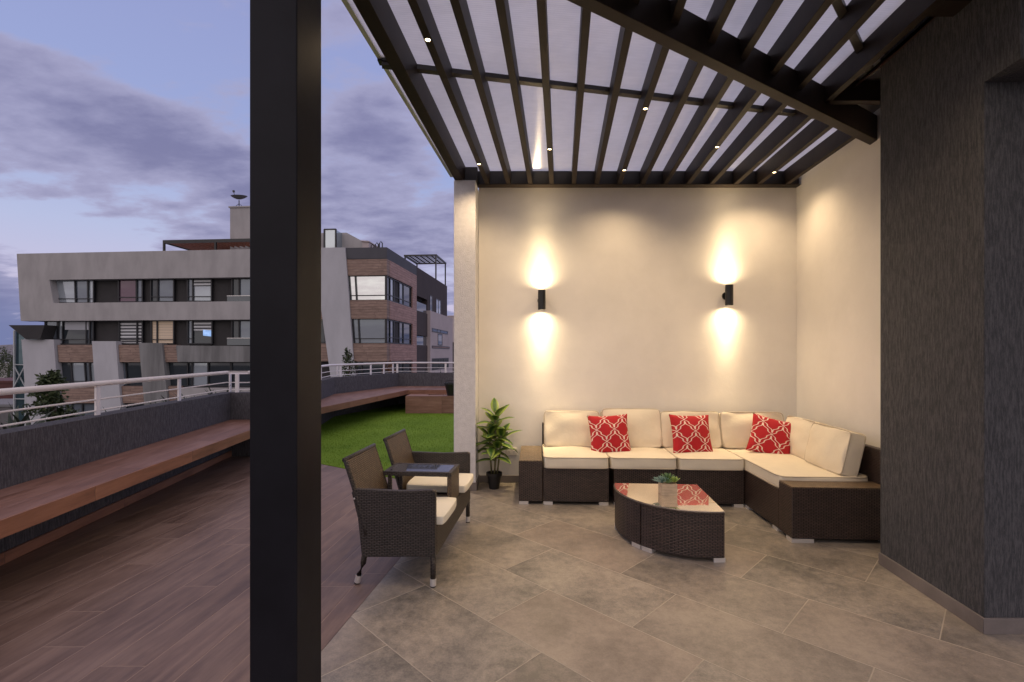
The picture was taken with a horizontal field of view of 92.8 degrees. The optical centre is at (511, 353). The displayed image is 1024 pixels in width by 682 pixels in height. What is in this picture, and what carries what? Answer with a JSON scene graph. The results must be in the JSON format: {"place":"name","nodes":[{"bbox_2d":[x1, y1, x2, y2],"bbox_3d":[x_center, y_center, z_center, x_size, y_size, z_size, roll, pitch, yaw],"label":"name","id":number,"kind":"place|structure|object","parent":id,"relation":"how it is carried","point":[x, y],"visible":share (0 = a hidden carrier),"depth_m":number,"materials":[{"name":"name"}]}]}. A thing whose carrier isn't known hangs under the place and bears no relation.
{"place":"outdoors","nodes":[
{"label":"outdoors","id":0,"kind":"place"},
{"bbox_2d":[0,398,12,429],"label":"building","id":1,"kind":"structure","parent":0,"point":[4,405],"depth_m":40.00,"materials":[{"name":"grey"}]},
{"bbox_2d":[0,344,12,358],"bbox_3d":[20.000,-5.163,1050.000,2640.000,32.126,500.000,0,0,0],"label":"hills","id":2,"kind":"structure","parent":0,"point":[7,347],"depth_m":925.02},
{"bbox_2d":[0,362,12,377],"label":"building","id":3,"kind":"structure","parent":0,"point":[5,371],"depth_m":150.00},
{"bbox_2d":[3,357,12,377],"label":"tree","id":4,"kind":"object","parent":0,"point":[10,368],"visible":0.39,"depth_m":89.57,"materials":[{"name":"green plant"}]},
{"bbox_2d":[9,247,452,424],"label":"apartment building","id":5,"kind":"structure","parent":0,"point":[102,316],"depth_m":34.00,"materials":[{"name":"grey concrete"}]},
{"bbox_2d":[44,321,57,339],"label":"window","id":6,"kind":"structure","parent":5,"relation":"in","point":[54,323],"depth_m":34.86,"materials":[{"name":"black glass"}]},
{"bbox_2d":[56,280,94,302],"bbox_3d":[-31.280,-4.415,34.737,3.301,1.793,0.112,0,0,5],"label":"window","id":7,"kind":"structure","parent":5,"relation":"in","point":[83,291],"depth_m":34.73,"materials":[{"name":"black glass"}]},
{"bbox_2d":[57,321,94,344],"bbox_3d":[-31.052,-1.474,34.725,2.787,1.744,0.118,0,0,5],"label":"window","id":8,"kind":"structure","parent":5,"relation":"in","point":[67,337],"depth_m":34.73,"materials":[{"name":"black glass"}]},
{"bbox_2d":[60,362,94,382],"bbox_3d":[-30.832,1.489,34.606,3.025,1.762,0.118,0,0,5],"label":"window","id":9,"kind":"structure","parent":5,"relation":"in","point":[75,372],"depth_m":34.61,"materials":[{"name":"black glass"}]},
{"bbox_2d":[65,403,93,415],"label":"window","id":10,"kind":"structure","parent":5,"relation":"in","point":[83,407],"depth_m":34.58,"materials":[{"name":"black glass"}]},
{"bbox_2d":[118,279,143,301],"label":"window","id":11,"kind":"structure","parent":5,"relation":"in","point":[128,290],"depth_m":34.39,"materials":[{"name":"black"}]},
{"bbox_2d":[118,321,143,343],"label":"window","id":12,"kind":"structure","parent":5,"relation":"in","point":[129,332],"depth_m":34.39,"materials":[{"name":"black"}]},
{"bbox_2d":[122,362,142,385],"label":"window","id":13,"kind":"structure","parent":5,"relation":"in","point":[131,369],"depth_m":34.27,"materials":[{"name":"black glass"}]},
{"bbox_2d":[125,403,143,407],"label":"window","id":14,"kind":"structure","parent":5,"relation":"in","point":[125,403],"depth_m":34.25,"materials":[{"name":"black"}]},
{"bbox_2d":[150,279,174,301],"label":"window","id":15,"kind":"structure","parent":5,"relation":"in","point":[161,290],"depth_m":34.20,"materials":[{"name":"black glass"}]},
{"bbox_2d":[150,320,174,343],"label":"window","id":16,"kind":"structure","parent":5,"relation":"in","point":[161,331],"depth_m":34.19,"materials":[{"name":"beige"}]},
{"bbox_2d":[168,362,230,386],"bbox_3d":[-21.828,1.471,33.868,4.938,1.758,0.118,0,0,5],"label":"window","id":17,"kind":"structure","parent":5,"relation":"in","point":[175,368],"depth_m":33.87,"materials":[{"name":"black glass"}]},
{"bbox_2d":[187,279,212,301],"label":"window","id":18,"kind":"structure","parent":5,"relation":"in","point":[194,293],"depth_m":33.97,"materials":[{"name":"black glass"}]},
{"bbox_2d":[187,320,212,343],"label":"window","id":19,"kind":"structure","parent":5,"relation":"in","point":[193,337],"depth_m":33.97,"materials":[{"name":"black glass"}]},
{"bbox_2d":[163,238,249,250],"bbox_3d":[-20.494,-7.426,37.672,8.678,1.370,6.120,0,0,5],"label":"roof pergola","id":20,"kind":"object","parent":5,"relation":"on","point":[211,244],"visible":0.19,"depth_m":35.29,"materials":[{"name":"black metal"}]},
{"bbox_2d":[228,206,249,248],"bbox_3d":[-18.999,-8.854,38.794,3.940,4.226,5.160,0,0,5],"label":"roof penthouse","id":21,"kind":"object","parent":5,"relation":"on","point":[239,222],"visible":0.14,"depth_m":36.39,"materials":[{"name":"white paint"}]},
{"bbox_2d":[231,190,247,205],"bbox_3d":[-20.558,-11.597,36.714,1.240,1.260,0.682,0,0,0],"label":"satellite dish","id":22,"kind":"object","parent":21,"relation":"on","point":[239,197],"visible":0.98,"depth_m":36.57,"materials":[{"name":"black metal"}]},
{"bbox_2d":[231,278,249,295],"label":"window","id":23,"kind":"structure","parent":5,"relation":"in","point":[239,286],"depth_m":33.72,"materials":[{"name":"black glass"}]},
{"bbox_2d":[231,320,249,337],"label":"window","id":24,"kind":"structure","parent":5,"relation":"in","point":[239,328],"depth_m":33.72,"materials":[{"name":"black glass"}]},
{"bbox_2d":[231,362,249,386],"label":"window","id":25,"kind":"structure","parent":5,"relation":"in","point":[235,366],"depth_m":33.62,"materials":[{"name":"black glass"}]},
{"bbox_2d":[321,319,325,343],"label":"window","id":26,"kind":"structure","parent":5,"relation":"in","point":[323,341],"depth_m":33.21,"materials":[{"name":"black glass"}]},
{"bbox_2d":[321,233,377,247],"bbox_3d":[-11.929,-7.948,37.060,4.198,1.290,5.300,0,0,5],"label":"white penthouse","id":27,"kind":"object","parent":5,"relation":"on","point":[349,241],"visible":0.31,"depth_m":34.67,"materials":[{"name":"white paint"}]},
{"bbox_2d":[323,228,341,247],"bbox_3d":[-12.528,-7.883,34.551,0.915,1.468,1.700,0,0,5],"label":"glass roof box","id":28,"kind":"object","parent":27,"relation":"on","point":[332,238],"visible":0.58,"depth_m":33.75,"materials":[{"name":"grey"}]},
{"bbox_2d":[348,275,387,299],"bbox_3d":[-9.655,-4.365,32.632,2.679,1.752,0.106,0,0,5],"label":"window","id":29,"kind":"structure","parent":5,"relation":"in","point":[366,287],"depth_m":32.65,"materials":[{"name":"white glass"}]},
{"bbox_2d":[352,319,387,343],"bbox_3d":[-9.531,-1.477,32.623,2.424,1.752,0.106,0,0,5],"label":"window","id":30,"kind":"structure","parent":5,"relation":"in","point":[365,331],"depth_m":32.64,"materials":[{"name":"black glass"}]},
{"bbox_2d":[356,361,387,374],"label":"window","id":31,"kind":"structure","parent":5,"relation":"in","point":[375,367],"depth_m":32.63,"materials":[{"name":"black glass"}]},
{"bbox_2d":[385,275,411,307],"bbox_3d":[-8.184,-4.365,35.395,0.100,1.622,5.891,0,0,5],"label":"window","id":32,"kind":"structure","parent":5,"relation":"in","point":[398,292],"depth_m":35.23,"materials":[{"name":"black glass"}]},
{"bbox_2d":[385,319,411,344],"bbox_3d":[-8.184,-1.477,35.395,0.100,1.622,5.891,0,0,5],"label":"window","id":33,"kind":"structure","parent":5,"relation":"in","point":[398,332],"depth_m":35.23,"materials":[{"name":"black glass"}]},
{"bbox_2d":[385,360,411,372],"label":"window","id":34,"kind":"structure","parent":5,"relation":"in","point":[399,365],"depth_m":36.18,"materials":[{"name":"black glass"}]},
{"bbox_2d":[404,254,446,284],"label":"lattice pergola","id":35,"kind":"object","parent":5,"relation":"on","point":[436,257],"visible":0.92,"depth_m":47.55,"materials":[{"name":"black metal"}]},
{"bbox_2d":[430,295,432,310],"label":"window","id":36,"kind":"structure","parent":5,"relation":"in","point":[431,297],"depth_m":44.40,"materials":[{"name":"black glass"}]},
{"bbox_2d":[436,299,440,313],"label":"window","id":37,"kind":"structure","parent":5,"relation":"in","point":[438,302],"depth_m":47.05,"materials":[{"name":"black"}]},
{"bbox_2d":[432,328,447,333],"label":"window","id":38,"kind":"structure","parent":5,"relation":"in","point":[433,329],"depth_m":46.35,"materials":[{"name":"black glass"}]},
{"bbox_2d":[438,334,441,344],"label":"window","id":39,"kind":"structure","parent":5,"relation":"in","point":[439,335],"depth_m":46.60,"materials":[{"name":"black"}]},
{"bbox_2d":[432,358,448,369],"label":"window","id":40,"kind":"structure","parent":5,"relation":"in","point":[433,359],"depth_m":46.35,"materials":[{"name":"black glass"}]},
{"bbox_2d":[432,346,449,348],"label":"window","id":41,"kind":"structure","parent":5,"relation":"in","point":[439,347],"depth_m":47.22,"materials":[{"name":"black glass"}]},
{"bbox_2d":[0,0,478,344],"label":"sky","id":42,"kind":"structure","parent":0,"point":[125,124],"materials":[{"name":"blue"}]},
{"bbox_2d":[447,316,453,341],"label":"building","id":43,"kind":"structure","parent":0,"point":[453,325],"depth_m":90.00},
{"bbox_2d":[321,483,1023,681],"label":"tile floor","id":44,"kind":"structure","parent":0,"point":[539,591],"depth_m":2.60,"materials":[{"name":"beige tile"}]},
{"bbox_2d":[342,429,473,587],"bbox_3d":[-0.665,1.019,3.503,0.624,0.770,1.162,0,0,6],"label":"wicker loveseat","id":45,"kind":"object","parent":44,"relation":"on","point":[418,512],"visible":1,"depth_m":2.98,"materials":[{"name":"brown wicker"}]},
{"bbox_2d":[454,180,479,490],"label":"white pillar","id":46,"kind":"structure","parent":44,"relation":"on","point":[466,312],"depth_m":4.95,"materials":[{"name":"paint"}]},
{"bbox_2d":[476,398,520,489],"bbox_3d":[-0.176,0.936,5.044,0.527,0.928,0.446,0,0,35],"label":"potted plant","id":47,"kind":"object","parent":44,"relation":"on","point":[494,449],"visible":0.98,"depth_m":5.02,"materials":[{"name":"green plant"}]},
{"bbox_2d":[250,0,971,681],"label":"pergola","id":48,"kind":"object","parent":44,"relation":"on","point":[638,92],"visible":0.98,"depth_m":2.88,"materials":[{"name":"brown metal"}]},
{"bbox_2d":[479,188,795,482],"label":"back wall","id":49,"kind":"structure","parent":44,"relation":"on","point":[637,312],"depth_m":5.28,"materials":[{"name":"beige paint"}]},
{"bbox_2d":[506,448,516,454],"bbox_3d":[-0.005,1.065,5.272,0.116,0.080,0.015,0,0,0],"label":"wall outlet","id":50,"kind":"object","parent":49,"relation":"attached to","point":[511,452],"depth_m":5.27,"materials":[{"name":"beige plastic"}]},
{"bbox_2d":[537,290,545,309],"bbox_3d":[0.318,-0.568,5.216,0.084,0.209,0.125,0,0,0],"label":"wall lamp","id":51,"kind":"object","parent":49,"relation":"attached to","point":[541,300],"visible":1,"depth_m":5.16,"materials":[{"name":"black metal"}]},
{"bbox_2d":[722,284,732,305],"bbox_3d":[2.314,-0.619,5.216,0.084,0.218,0.125,0,0,0],"label":"wall lamp","id":52,"kind":"object","parent":49,"relation":"attached to","point":[727,295],"visible":1,"depth_m":5.16,"materials":[{"name":"black metal"}]},
{"bbox_2d":[613,483,724,562],"bbox_3d":[1.149,1.230,3.616,0.686,0.340,0.726,0,0,0],"label":"coffee table","id":53,"kind":"object","parent":44,"relation":"on","point":[688,520],"visible":1,"depth_m":3.39,"materials":[{"name":"wicker"}]},
{"bbox_2d":[652,473,679,495],"bbox_3d":[1.166,0.986,3.688,0.211,0.148,0.169,0,0,4],"label":"succulent planter","id":54,"kind":"object","parent":53,"relation":"on","point":[667,484],"visible":1,"depth_m":3.64,"materials":[{"name":"white ceramic"}]},
{"bbox_2d":[519,408,879,542],"bbox_3d":[1.471,0.984,4.406,2.825,0.832,1.548,0,0,3],"label":"sectional sofa","id":55,"kind":"object","parent":44,"relation":"on","point":[821,481],"visible":0.82,"depth_m":4.44,"materials":[{"name":"fabric"}]},
{"bbox_2d":[587,414,630,452],"bbox_3d":[0.958,0.801,4.799,0.420,0.395,0.193,0,0,2],"label":"throw pillow","id":56,"kind":"object","parent":55,"relation":"on","point":[608,433],"visible":0.95,"depth_m":4.74,"materials":[{"name":"red fabric"}]},
{"bbox_2d":[669,414,712,452],"bbox_3d":[1.749,0.795,4.760,0.407,0.382,0.192,0,0,-2],"label":"throw pillow","id":57,"kind":"object","parent":55,"relation":"on","point":[690,433],"visible":0.97,"depth_m":4.70,"materials":[{"name":"red fabric"}]},
{"bbox_2d":[746,413,790,453],"bbox_3d":[2.498,0.806,4.698,0.473,0.438,0.204,0,0,16],"label":"throw pillow","id":58,"kind":"object","parent":55,"relation":"on","point":[769,435],"visible":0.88,"depth_m":4.65,"materials":[{"name":"red fabric"}]},
{"bbox_2d":[796,108,879,447],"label":"side wall","id":59,"kind":"structure","parent":44,"relation":"on","point":[838,288],"depth_m":4.43,"materials":[{"name":"beige paint"}]},
{"bbox_2d":[878,0,1023,633],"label":"house corner wall","id":60,"kind":"structure","parent":44,"relation":"on","point":[951,314],"depth_m":2.61,"materials":[{"name":"paint"}]},
{"label":"ground","id":61,"kind":"structure","parent":0,"visible":0},
{"bbox_2d":[0,346,12,377],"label":"tree","id":62,"kind":"object","parent":61,"relation":"on","point":[3,357],"visible":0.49,"depth_m":104.22,"materials":[{"name":"green plant"}]},
{"bbox_2d":[0,377,12,398],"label":"building","id":63,"kind":"structure","parent":61,"relation":"on","point":[6,382],"depth_m":46.00,"materials":[{"name":"red brick"}]},
{"bbox_2d":[13,330,25,425],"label":"glass stair tower","id":64,"kind":"structure","parent":61,"relation":"on","point":[18,381],"depth_m":35.77,"materials":[{"name":"blue"}]},
{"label":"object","id":65,"kind":"object","parent":61,"relation":"on","visible":0},
{"bbox_2d":[0,456,400,681],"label":"wood deck","id":66,"kind":"structure","parent":65,"relation":"on","point":[154,587],"depth_m":2.92,"materials":[{"name":"brown wood"}]},
{"bbox_2d":[0,420,249,565],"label":"wood bench","id":67,"kind":"object","parent":66,"relation":"on","point":[27,504],"visible":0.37,"depth_m":3.72,"materials":[{"name":"brown wood"}]},
{"bbox_2d":[0,373,453,552],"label":"parapet wall","id":68,"kind":"structure","parent":65,"relation":"on","point":[32,452],"depth_m":4.45,"materials":[{"name":"paint"}]},
{"bbox_2d":[0,362,453,426],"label":"railing","id":69,"kind":"object","parent":68,"relation":"on","point":[97,399],"visible":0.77,"depth_m":4.76,"materials":[{"name":"white metal"}]},
{"bbox_2d":[321,404,453,478],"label":"artificial turf","id":70,"kind":"structure","parent":65,"relation":"on","point":[397,409],"depth_m":8.69,"materials":[{"name":"green plastic"}]},
{"bbox_2d":[321,412,453,470],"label":"turf blades","id":71,"kind":"object","parent":70,"relation":"on","point":[360,418],"visible":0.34,"depth_m":8.55,"materials":[{"name":"green plastic"}]},
{"bbox_2d":[405,394,453,412],"bbox_3d":[-1.535,1.198,11.650,1.870,0.405,0.700,0,0,0],"label":"planter box","id":72,"kind":"object","parent":70,"relation":"on","point":[429,403],"visible":0.48,"depth_m":11.30,"materials":[{"name":"wood"}]},
{"bbox_2d":[444,380,453,395],"bbox_3d":[-1.430,0.811,11.450,0.330,0.368,0.330,0,0,0],"label":"dark bucket","id":73,"kind":"object","parent":72,"relation":"on","point":[449,386],"visible":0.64,"depth_m":11.35,"materials":[{"name":"black plastic"}]},
{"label":"planting bed","id":74,"kind":"structure","parent":65,"relation":"on","visible":0},
{"bbox_2d":[0,405,55,429],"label":"agave","id":75,"kind":"object","parent":74,"relation":"on","point":[17,416],"visible":0.25,"depth_m":4.46,"materials":[{"name":"green plant"}]},
{"bbox_2d":[4,402,71,424],"bbox_3d":[-4.546,0.630,4.589,0.631,0.384,0.538,0,0,0],"label":"agave","id":76,"kind":"object","parent":74,"relation":"on","point":[18,419],"visible":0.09,"depth_m":4.63,"materials":[{"name":"green plant"}]},
{"bbox_2d":[21,369,84,421],"bbox_3d":[-4.610,0.567,4.897,0.476,0.829,0.533,0,0,0],"label":"shrub","id":77,"kind":"object","parent":74,"relation":"on","point":[51,377],"visible":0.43,"depth_m":4.84,"materials":[{"name":"green plant"}]},
{"bbox_2d":[342,347,358,375],"bbox_3d":[-4.726,0.328,14.129,0.466,1.050,0.488,0,0,36],"label":"young tree","id":78,"kind":"object","parent":74,"relation":"on","point":[347,358],"visible":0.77,"depth_m":14.08,"materials":[{"name":"green plant"}]},
{"bbox_2d":[321,386,446,413],"bbox_3d":[-1.208,0.955,10.672,5.416,0.110,5.348,0,0,0],"label":"lawn bench","id":79,"kind":"object","parent":74,"relation":"on","point":[335,402],"visible":0.46,"depth_m":10.62,"materials":[{"name":"brown wood"}]},
{"bbox_2d":[385,360,395,372],"bbox_3d":[-3.700,0.563,14.833,0.376,0.726,0.440,0,0,-41],"label":"copper shrub","id":80,"kind":"object","parent":74,"relation":"on","point":[389,366],"visible":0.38,"depth_m":14.84,"materials":[{"name":"green plant"}]}
]}

